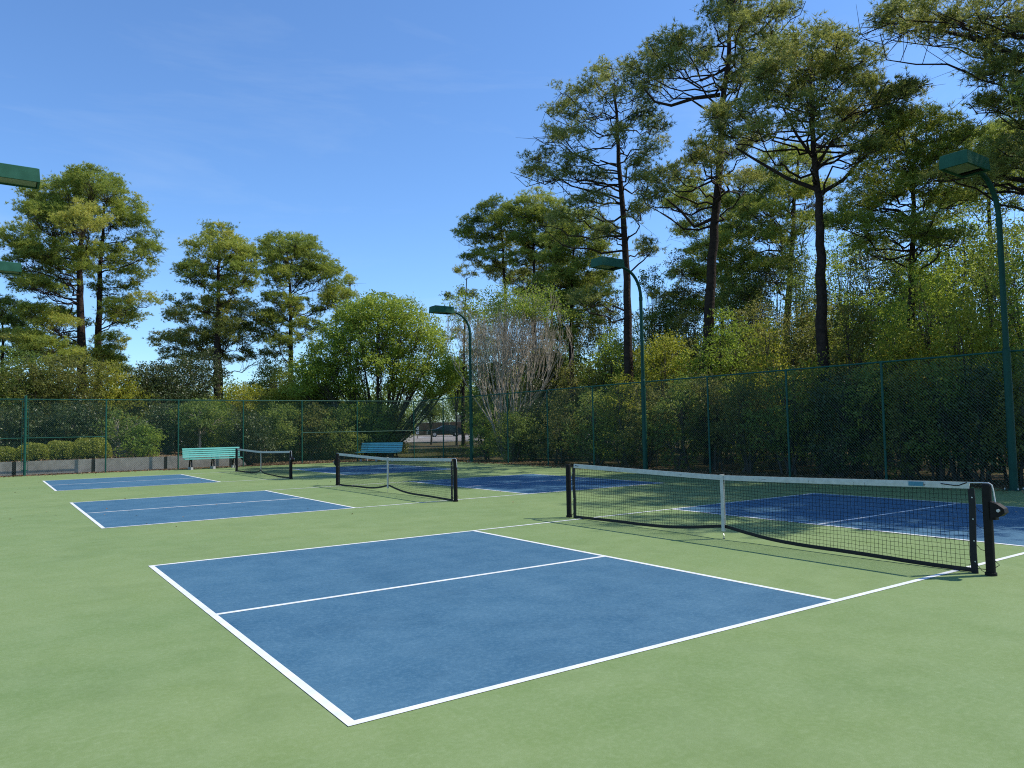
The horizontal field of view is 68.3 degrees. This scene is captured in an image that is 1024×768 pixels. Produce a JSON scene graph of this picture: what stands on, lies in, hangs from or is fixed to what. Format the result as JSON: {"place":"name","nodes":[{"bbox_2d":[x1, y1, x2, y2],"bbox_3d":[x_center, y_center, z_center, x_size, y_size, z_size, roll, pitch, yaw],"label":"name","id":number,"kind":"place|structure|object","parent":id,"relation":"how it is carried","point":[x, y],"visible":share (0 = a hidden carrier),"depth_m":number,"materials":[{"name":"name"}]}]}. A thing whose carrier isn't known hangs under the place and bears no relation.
{"place":"outdoors","nodes":[
{"label":"outdoors","id":0,"kind":"place"},
{"bbox_2d":[74,447,253,464],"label":"bank","id":1,"kind":"structure","parent":0,"point":[246,461],"depth_m":38.85,"materials":[{"name":"brown soil"}]},
{"bbox_2d":[0,293,42,441],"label":"pine tree","id":2,"kind":"object","parent":1,"relation":"on","point":[6,318],"visible":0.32,"depth_m":49.10,"materials":[{"name":"green plant"}]},
{"bbox_2d":[0,345,50,447],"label":"shrub","id":3,"kind":"object","parent":1,"relation":"on","point":[22,355],"visible":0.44,"depth_m":36.97,"materials":[{"name":"green plant"}]},
{"bbox_2d":[0,401,54,448],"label":"shrub","id":4,"kind":"object","parent":1,"relation":"on","point":[14,427],"visible":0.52,"depth_m":34.69,"materials":[{"name":"green plant"}]},
{"bbox_2d":[14,403,89,444],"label":"shrub","id":5,"kind":"object","parent":1,"relation":"on","point":[47,419],"visible":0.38,"depth_m":35.03,"materials":[{"name":"green plant"}]},
{"bbox_2d":[0,350,120,445],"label":"shrub","id":6,"kind":"object","parent":1,"relation":"on","point":[68,378],"visible":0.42,"depth_m":37.22,"materials":[{"name":"green plant"}]},
{"bbox_2d":[0,160,130,397],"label":"pine tree","id":7,"kind":"object","parent":1,"relation":"on","point":[67,214],"visible":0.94,"depth_m":45.35,"materials":[{"name":"green plant"}]},
{"bbox_2d":[50,394,125,457],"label":"shrub","id":8,"kind":"object","parent":1,"relation":"on","point":[87,421],"visible":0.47,"depth_m":35.35,"materials":[{"name":"green plant"}]},
{"bbox_2d":[79,359,158,452],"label":"shrub","id":9,"kind":"object","parent":1,"relation":"on","point":[112,393],"visible":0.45,"depth_m":39.70,"materials":[{"name":"green plant"}]},
{"bbox_2d":[76,171,166,404],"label":"pine tree","id":10,"kind":"object","parent":1,"relation":"on","point":[119,309],"visible":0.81,"depth_m":49.89,"materials":[{"name":"green plant"}]},
{"bbox_2d":[91,407,151,457],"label":"shrub","id":11,"kind":"object","parent":1,"relation":"on","point":[117,434],"visible":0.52,"depth_m":34.57,"materials":[{"name":"green plant"}]},
{"bbox_2d":[114,423,168,457],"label":"shrub","id":12,"kind":"object","parent":1,"relation":"on","point":[147,446],"visible":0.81,"depth_m":34.33,"materials":[{"name":"green plant"}]},
{"bbox_2d":[102,357,207,451],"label":"shrub","id":13,"kind":"object","parent":1,"relation":"on","point":[145,384],"visible":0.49,"depth_m":41.43,"materials":[{"name":"green plant"}]},
{"bbox_2d":[125,401,201,454],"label":"shrub","id":14,"kind":"object","parent":1,"relation":"on","point":[170,437],"visible":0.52,"depth_m":37.77,"materials":[{"name":"green plant"}]},
{"bbox_2d":[138,346,235,447],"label":"shrub","id":15,"kind":"object","parent":1,"relation":"on","point":[209,380],"visible":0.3,"depth_m":44.24,"materials":[{"name":"green plant"}]},
{"bbox_2d":[164,395,239,453],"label":"shrub","id":16,"kind":"object","parent":1,"relation":"on","point":[200,418],"visible":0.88,"depth_m":37.52,"materials":[{"name":"green plant"}]},
{"bbox_2d":[0,0,1023,421],"label":"sky","id":17,"kind":"structure","parent":0,"point":[366,128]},
{"bbox_2d":[15,422,1023,488],"bbox_3d":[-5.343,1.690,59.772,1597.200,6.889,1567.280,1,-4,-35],"label":"ground","id":18,"kind":"structure","parent":0,"point":[804,469],"depth_m":29.10,"materials":[{"name":"brown soil"}]},
{"bbox_2d":[0,454,246,476],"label":"retaining wall","id":19,"kind":"structure","parent":18,"relation":"on","point":[128,464],"depth_m":32.17,"materials":[{"name":"concrete"}]},
{"bbox_2d":[0,395,414,475],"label":"chain link fence","id":20,"kind":"object","parent":18,"relation":"on","point":[25,438],"visible":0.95,"depth_m":33.34,"materials":[{"name":"green metal"}]},
{"bbox_2d":[160,219,266,447],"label":"pine tree","id":21,"kind":"object","parent":18,"relation":"on","point":[227,240],"visible":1,"depth_m":47.13,"materials":[{"name":"green plant"}]},
{"bbox_2d":[142,293,292,397],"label":"pine tree","id":22,"kind":"object","parent":18,"relation":"on","point":[230,327],"visible":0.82,"depth_m":48.80,"materials":[{"name":"green plant"}]},
{"bbox_2d":[210,380,287,458],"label":"shrub","id":23,"kind":"object","parent":18,"relation":"on","point":[230,396],"visible":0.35,"depth_m":41.75,"materials":[{"name":"green plant"}]},
{"bbox_2d":[218,407,284,462],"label":"shrub","id":24,"kind":"object","parent":18,"relation":"on","point":[254,435],"visible":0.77,"depth_m":38.27,"materials":[{"name":"green plant"}]},
{"bbox_2d":[244,401,306,460],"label":"shrub","id":25,"kind":"object","parent":18,"relation":"on","point":[280,422],"visible":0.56,"depth_m":39.94,"materials":[{"name":"green plant"}]},
{"bbox_2d":[238,352,322,438],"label":"shrub","id":26,"kind":"object","parent":18,"relation":"on","point":[275,375],"visible":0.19,"depth_m":50.49,"materials":[{"name":"green plant"}]},
{"bbox_2d":[247,229,357,448],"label":"pine tree","id":27,"kind":"object","parent":18,"relation":"on","point":[296,246],"visible":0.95,"depth_m":50.80,"materials":[{"name":"green plant"}]},
{"bbox_2d":[288,401,344,460],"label":"shrub","id":28,"kind":"object","parent":18,"relation":"on","point":[315,438],"visible":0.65,"depth_m":40.70,"materials":[{"name":"green plant"}]},
{"bbox_2d":[314,405,371,459],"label":"shrub","id":29,"kind":"object","parent":18,"relation":"on","point":[341,425],"visible":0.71,"depth_m":41.02,"materials":[{"name":"green plant"}]},
{"bbox_2d":[339,395,397,457],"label":"shrub","id":30,"kind":"object","parent":18,"relation":"on","point":[365,417],"visible":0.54,"depth_m":42.96,"materials":[{"name":"green plant"}]},
{"bbox_2d":[278,289,466,456],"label":"broadleaf tree","id":31,"kind":"object","parent":18,"relation":"on","point":[390,341],"visible":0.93,"depth_m":43.31,"materials":[{"name":"green plant"}]},
{"bbox_2d":[437,260,484,446],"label":"pine tree","id":32,"kind":"object","parent":18,"relation":"on","point":[457,269],"visible":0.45,"depth_m":59.97,"materials":[{"name":"green plant"}]},
{"bbox_2d":[450,192,536,403],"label":"pine tree","id":33,"kind":"object","parent":18,"relation":"on","point":[500,219],"visible":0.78,"depth_m":52.15,"materials":[{"name":"green plant"}]},
{"bbox_2d":[0,461,1023,767],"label":"court surface","id":34,"kind":"object","parent":18,"relation":"on","point":[116,651],"visible":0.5,"depth_m":5.18,"materials":[{"name":"green paint"}]},
{"bbox_2d":[0,163,39,189],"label":"court lamp","id":35,"kind":"object","parent":34,"relation":"on","point":[19,176],"visible":1,"depth_m":15.57,"materials":[{"name":"green metal"}]},
{"bbox_2d":[45,464,448,490],"bbox_3d":[-9.250,3.343,27.812,13.392,0.001,6.076,1,-4,-35],"label":"court paint","id":36,"kind":"object","parent":34,"relation":"on","point":[92,483],"visible":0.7,"depth_m":26.04,"materials":[{"name":"paint"}]},
{"bbox_2d":[235,449,294,478],"bbox_3d":[-9.231,2.879,27.799,0.150,0.933,6.960,1,-4,-35],"label":"pickleball net","id":37,"kind":"object","parent":34,"relation":"on","point":[290,460],"visible":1,"depth_m":27.41,"materials":[{"name":"black"}]},
{"bbox_2d":[74,474,655,527],"bbox_3d":[-3.123,2.724,18.998,13.392,0.001,6.076,1,-4,-35],"label":"court paint","id":38,"kind":"object","parent":34,"relation":"on","point":[118,516],"visible":1,"depth_m":16.89,"materials":[{"name":"blue paint"}]},
{"bbox_2d":[333,453,457,501],"bbox_3d":[-3.159,2.267,19.063,0.150,0.937,6.962,1,-4,-35],"label":"pickleball net","id":39,"kind":"object","parent":34,"relation":"on","point":[453,474],"visible":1,"depth_m":18.40,"materials":[{"name":"black"}]},
{"bbox_2d":[149,493,1023,725],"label":"court lines","id":40,"kind":"object","parent":34,"relation":"on","point":[342,716],"visible":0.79,"depth_m":6.15,"materials":[{"name":"paint"}]},
{"bbox_2d":[155,493,1023,719],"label":"court paint","id":41,"kind":"object","parent":34,"relation":"on","point":[360,656],"visible":0.88,"depth_m":6.77,"materials":[{"name":"blue paint"}]},
{"bbox_2d":[590,256,647,469],"bbox_3d":[3.732,-0.611,25.370,2.170,7.140,0.580,1,-4,-35],"label":"court lamp","id":42,"kind":"object","parent":34,"relation":"on","point":[607,263],"visible":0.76,"depth_m":25.71,"materials":[{"name":"green metal"}]},
{"bbox_2d":[414,349,1023,487],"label":"chain link fence","id":43,"kind":"object","parent":34,"relation":"on","point":[786,412],"visible":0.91,"depth_m":22.36,"materials":[{"name":"green metal"}]},
{"bbox_2d":[566,464,1008,576],"bbox_3d":[2.922,1.651,10.314,0.150,0.935,6.960,1,-4,-35],"label":"pickleball net","id":44,"kind":"object","parent":34,"relation":"on","point":[993,510],"visible":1,"depth_m":9.11,"materials":[{"name":"black fabric"}]},
{"bbox_2d":[939,149,1023,490],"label":"court lamp","id":45,"kind":"object","parent":34,"relation":"on","point":[964,163],"visible":0.99,"depth_m":16.50,"materials":[{"name":"green metal"}]},
{"bbox_2d":[0,453,1023,526],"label":"leaf litter","id":46,"kind":"object","parent":18,"relation":"on","point":[294,462],"visible":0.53,"depth_m":31.22,"materials":[{"name":"brown plant"}]},
{"bbox_2d":[481,408,545,461],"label":"shrub","id":47,"kind":"object","parent":18,"relation":"on","point":[517,435],"visible":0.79,"depth_m":34.83,"materials":[{"name":"green plant"}]},
{"bbox_2d":[6,333,1022,452],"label":"woods","id":48,"kind":"object","parent":18,"relation":"on","point":[406,412],"visible":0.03,"depth_m":55.27,"materials":[{"name":"green plant"}]},
{"bbox_2d":[441,271,589,459],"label":"bare tree","id":49,"kind":"object","parent":18,"relation":"on","point":[533,311],"visible":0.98,"depth_m":36.49,"materials":[{"name":"grey plant"}]},
{"bbox_2d":[489,374,560,459],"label":"shrub","id":50,"kind":"object","parent":18,"relation":"on","point":[538,404],"visible":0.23,"depth_m":36.58,"materials":[{"name":"green plant"}]},
{"bbox_2d":[497,184,586,390],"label":"pine tree","id":51,"kind":"object","parent":18,"relation":"on","point":[528,212],"visible":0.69,"depth_m":49.92,"materials":[{"name":"green plant"}]},
{"bbox_2d":[522,345,569,453],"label":"shrub","id":52,"kind":"object","parent":18,"relation":"on","point":[551,374],"visible":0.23,"depth_m":44.12,"materials":[{"name":"green plant"}]},
{"bbox_2d":[480,231,619,351],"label":"pine tree","id":53,"kind":"object","parent":18,"relation":"on","point":[523,272],"visible":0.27,"depth_m":52.72,"materials":[{"name":"green plant"}]},
{"bbox_2d":[521,400,590,463],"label":"shrub","id":54,"kind":"object","parent":18,"relation":"on","point":[551,417],"visible":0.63,"depth_m":32.20,"materials":[{"name":"green plant"}]},
{"bbox_2d":[529,207,622,453],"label":"pine tree","id":55,"kind":"object","parent":18,"relation":"on","point":[570,276],"visible":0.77,"depth_m":43.68,"materials":[{"name":"green plant"}]},
{"bbox_2d":[537,360,615,459],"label":"shrub","id":56,"kind":"object","parent":18,"relation":"on","point":[570,383],"visible":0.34,"depth_m":35.94,"materials":[{"name":"green plant"}]},
{"bbox_2d":[510,54,676,462],"bbox_3d":[3.702,-5.998,33.248,7.604,19.165,7.012,-2,-3,16],"label":"pine tree","id":57,"kind":"object","parent":18,"relation":"on","point":[569,159],"visible":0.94,"depth_m":32.34,"materials":[{"name":"green plant"}]},
{"bbox_2d":[556,385,632,464],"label":"shrub","id":58,"kind":"object","parent":18,"relation":"on","point":[589,435],"visible":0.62,"depth_m":30.76,"materials":[{"name":"green plant"}]},
{"bbox_2d":[562,282,640,449],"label":"tree","id":59,"kind":"object","parent":18,"relation":"on","point":[592,334],"visible":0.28,"depth_m":45.87,"materials":[{"name":"green plant"}]},
{"bbox_2d":[573,324,654,446],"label":"shrub","id":60,"kind":"object","parent":18,"relation":"on","point":[613,351],"visible":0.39,"depth_m":36.77,"materials":[{"name":"green plant"}]},
{"bbox_2d":[588,371,657,465],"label":"shrub","id":61,"kind":"object","parent":18,"relation":"on","point":[618,403],"visible":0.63,"depth_m":29.81,"materials":[{"name":"green plant"}]},
{"bbox_2d":[608,377,686,467],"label":"shrub","id":62,"kind":"object","parent":18,"relation":"on","point":[651,453],"visible":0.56,"depth_m":28.04,"materials":[{"name":"green plant"}]},
{"bbox_2d":[620,264,690,451],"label":"tree","id":63,"kind":"object","parent":18,"relation":"on","point":[652,316],"visible":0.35,"depth_m":43.35,"materials":[{"name":"green plant"}]},
{"bbox_2d":[632,329,701,462],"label":"shrub","id":64,"kind":"object","parent":18,"relation":"on","point":[663,351],"visible":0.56,"depth_m":31.57,"materials":[{"name":"green plant"}]},
{"bbox_2d":[636,371,719,469],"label":"shrub","id":65,"kind":"object","parent":18,"relation":"on","point":[678,405],"visible":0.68,"depth_m":26.70,"materials":[{"name":"green plant"}]},
{"bbox_2d":[645,250,719,448],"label":"tree","id":66,"kind":"object","parent":18,"relation":"on","point":[683,293],"visible":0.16,"depth_m":43.81,"materials":[{"name":"green plant"}]},
{"bbox_2d":[640,302,758,457],"bbox_3d":[8.725,-0.188,36.071,4.519,7.646,5.435,1,-4,-35],"label":"shrub","id":67,"kind":"object","parent":18,"relation":"on","point":[687,332],"visible":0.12,"depth_m":35.90,"materials":[{"name":"green plant"}]},
{"bbox_2d":[645,176,766,448],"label":"pine tree","id":68,"kind":"object","parent":18,"relation":"on","point":[698,271],"visible":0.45,"depth_m":43.43,"materials":[{"name":"green plant"}]},
{"bbox_2d":[675,368,745,469],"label":"shrub","id":69,"kind":"object","parent":18,"relation":"on","point":[714,419],"visible":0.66,"depth_m":26.07,"materials":[{"name":"green plant"}]},
{"bbox_2d":[615,0,807,464],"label":"pine tree","id":70,"kind":"object","parent":18,"relation":"on","point":[736,13],"visible":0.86,"depth_m":29.38,"materials":[{"name":"green plant"}]},
{"bbox_2d":[667,304,777,463],"bbox_3d":[8.723,0.070,29.896,4.878,6.448,3.720,-1,-3,2],"label":"shrub","id":71,"kind":"object","parent":18,"relation":"on","point":[719,355],"visible":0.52,"depth_m":29.71,"materials":[{"name":"green plant"}]},
{"bbox_2d":[696,241,772,454],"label":"tree","id":72,"kind":"object","parent":18,"relation":"on","point":[735,288],"visible":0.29,"depth_m":38.10,"materials":[{"name":"green plant"}]},
{"bbox_2d":[707,366,780,472],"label":"shrub","id":73,"kind":"object","parent":18,"relation":"on","point":[733,433],"visible":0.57,"depth_m":24.45,"materials":[{"name":"green plant"}]},
{"bbox_2d":[702,295,811,458],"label":"tree","id":74,"kind":"object","parent":18,"relation":"on","point":[753,312],"visible":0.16,"depth_m":32.12,"materials":[{"name":"green plant"}]},
{"bbox_2d":[675,140,846,447],"bbox_3d":[13.972,-4.924,40.285,8.185,17.461,10.418,-3,-4,32],"label":"pine tree","id":75,"kind":"object","parent":18,"relation":"on","point":[773,230],"visible":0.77,"depth_m":37.99,"materials":[{"name":"green plant"}]},
{"bbox_2d":[716,245,811,454],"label":"tree","id":76,"kind":"object","parent":18,"relation":"on","point":[769,282],"visible":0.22,"depth_m":37.92,"materials":[{"name":"green plant"}]},
{"bbox_2d":[715,316,835,469],"bbox_3d":[9.018,0.332,26.105,4.053,5.445,3.093,-2,-3,18],"label":"shrub","id":77,"kind":"object","parent":18,"relation":"on","point":[766,363],"visible":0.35,"depth_m":25.95,"materials":[{"name":"green plant"}]},
{"bbox_2d":[734,364,829,474],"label":"shrub","id":78,"kind":"object","parent":18,"relation":"on","point":[783,429],"visible":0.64,"depth_m":23.15,"materials":[{"name":"green plant"}]},
{"bbox_2d":[738,239,836,442],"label":"tree","id":79,"kind":"object","parent":18,"relation":"on","point":[795,283],"visible":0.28,"depth_m":35.47,"materials":[{"name":"green plant"}]},
{"bbox_2d":[746,295,854,465],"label":"tree","id":80,"kind":"object","parent":18,"relation":"on","point":[801,338],"visible":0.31,"depth_m":27.72,"materials":[{"name":"green plant"}]},
{"bbox_2d":[696,9,943,472],"bbox_3d":[10.014,-4.804,24.224,7.623,15.525,6.428,-2,-3,11],"label":"pine tree","id":81,"kind":"object","parent":18,"relation":"on","point":[822,67],"visible":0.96,"depth_m":23.31,"materials":[{"name":"green plant"}]},
{"bbox_2d":[776,347,869,474],"bbox_3d":[9.658,0.857,23.127,2.802,4.035,2.686,-1,-3,-9],"label":"shrub","id":82,"kind":"object","parent":18,"relation":"on","point":[813,379],"visible":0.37,"depth_m":23.03,"materials":[{"name":"green plant"}]},
{"bbox_2d":[780,226,878,449],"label":"tree","id":83,"kind":"object","parent":18,"relation":"on","point":[835,256],"visible":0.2,"depth_m":34.82,"materials":[{"name":"green plant"}]},
{"bbox_2d":[785,370,893,477],"bbox_3d":[9.501,1.225,21.968,2.643,3.233,2.805,1,-4,-35],"label":"shrub","id":84,"kind":"object","parent":18,"relation":"on","point":[837,465],"visible":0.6,"depth_m":21.66,"materials":[{"name":"green plant"}]},
{"bbox_2d":[801,295,923,470],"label":"tree","id":85,"kind":"object","parent":18,"relation":"on","point":[849,333],"visible":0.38,"depth_m":24.20,"materials":[{"name":"green plant"}]},
{"bbox_2d":[826,358,926,477],"bbox_3d":[10.156,1.004,21.266,2.768,3.500,2.330,0,-4,-20],"label":"shrub","id":86,"kind":"object","parent":18,"relation":"on","point":[867,431],"visible":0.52,"depth_m":21.05,"materials":[{"name":"green plant"}]},
{"bbox_2d":[812,231,959,434],"bbox_3d":[15.614,-1.741,32.593,5.540,10.093,6.074,1,-4,-35],"label":"tree","id":87,"kind":"object","parent":18,"relation":"on","point":[862,264],"visible":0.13,"depth_m":33.07,"materials":[{"name":"green plant"}]},
{"bbox_2d":[845,246,946,457],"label":"tree","id":88,"kind":"object","parent":18,"relation":"on","point":[891,269],"visible":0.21,"depth_m":30.64,"materials":[{"name":"green plant"}]},
{"bbox_2d":[842,317,957,476],"bbox_3d":[11.203,0.386,21.634,3.137,4.740,3.217,-3,-4,25],"label":"shrub","id":89,"kind":"object","parent":18,"relation":"on","point":[895,352],"visible":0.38,"depth_m":21.47,"materials":[{"name":"green plant"}]},
{"bbox_2d":[857,370,960,480],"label":"shrub","id":90,"kind":"object","parent":18,"relation":"on","point":[903,465],"visible":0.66,"depth_m":19.76,"materials":[{"name":"green plant"}]},
{"bbox_2d":[823,94,995,470],"bbox_3d":[12.656,-3.425,24.223,5.479,12.672,5.794,-3,-4,34],"label":"pine tree","id":91,"kind":"object","parent":18,"relation":"on","point":[913,228],"visible":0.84,"depth_m":23.01,"materials":[{"name":"green plant"}]},
{"bbox_2d":[847,252,984,471],"bbox_3d":[12.361,-0.611,23.526,3.862,6.896,4.270,1,-4,-35],"label":"tree","id":92,"kind":"object","parent":18,"relation":"on","point":[920,290],"visible":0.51,"depth_m":23.08,"materials":[{"name":"green plant"}]},
{"bbox_2d":[847,0,1023,217],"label":"pine tree","id":93,"kind":"object","parent":18,"relation":"on","point":[919,12],"visible":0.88,"depth_m":20.47,"materials":[{"name":"green plant"}]},
{"bbox_2d":[885,197,996,459],"bbox_3d":[16.803,-2.214,29.546,5.190,10.619,4.583,1,-4,-35],"label":"tree","id":94,"kind":"object","parent":18,"relation":"on","point":[927,256],"visible":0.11,"depth_m":29.09,"materials":[{"name":"green plant"}]},
{"bbox_2d":[891,348,1000,481],"bbox_3d":[11.080,0.848,19.636,2.921,3.604,2.494,1,-4,-35],"label":"shrub","id":95,"kind":"object","parent":18,"relation":"on","point":[937,411],"visible":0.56,"depth_m":19.43,"materials":[{"name":"green plant"}]},
{"bbox_2d":[881,214,1017,467],"bbox_3d":[14.880,-1.397,25.407,4.280,8.603,3.806,-2,-3,16],"label":"tree","id":96,"kind":"object","parent":18,"relation":"on","point":[951,260],"visible":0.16,"depth_m":25.17,"materials":[{"name":"green plant"}]},
{"bbox_2d":[892,290,1014,478],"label":"tree","id":97,"kind":"object","parent":18,"relation":"on","point":[970,339],"visible":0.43,"depth_m":20.32,"materials":[{"name":"green plant"}]},
{"bbox_2d":[898,188,1023,461],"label":"tree","id":98,"kind":"object","parent":18,"relation":"on","point":[972,224],"visible":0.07,"depth_m":27.30,"materials":[{"name":"green plant"}]},
{"bbox_2d":[920,363,1022,483],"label":"shrub","id":99,"kind":"object","parent":18,"relation":"on","point":[979,437],"visible":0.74,"depth_m":18.55,"materials":[{"name":"green plant"}]},
{"bbox_2d":[922,249,1023,472],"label":"tree","id":100,"kind":"object","parent":18,"relation":"on","point":[985,288],"visible":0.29,"depth_m":22.41,"materials":[{"name":"green plant"}]},
{"bbox_2d":[932,116,1023,309],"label":"pine tree","id":101,"kind":"object","parent":18,"relation":"on","point":[991,134],"visible":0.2,"depth_m":35.72,"materials":[{"name":"green plant"}]},
{"bbox_2d":[943,252,1023,432],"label":"tree","id":102,"kind":"object","parent":18,"relation":"on","point":[1019,325],"visible":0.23,"depth_m":20.94,"materials":[{"name":"green plant"}]},
{"bbox_2d":[944,173,1023,465],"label":"tree","id":103,"kind":"object","parent":18,"relation":"on","point":[988,233],"visible":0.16,"depth_m":25.52,"materials":[{"name":"green plant"}]},
{"bbox_2d":[948,329,1023,482],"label":"shrub","id":104,"kind":"object","parent":18,"relation":"on","point":[1015,365],"visible":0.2,"depth_m":19.00,"materials":[{"name":"green plant"}]},
{"bbox_2d":[970,373,1023,485],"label":"shrub","id":105,"kind":"object","parent":18,"relation":"on","point":[1021,423],"visible":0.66,"depth_m":17.81,"materials":[{"name":"green plant"}]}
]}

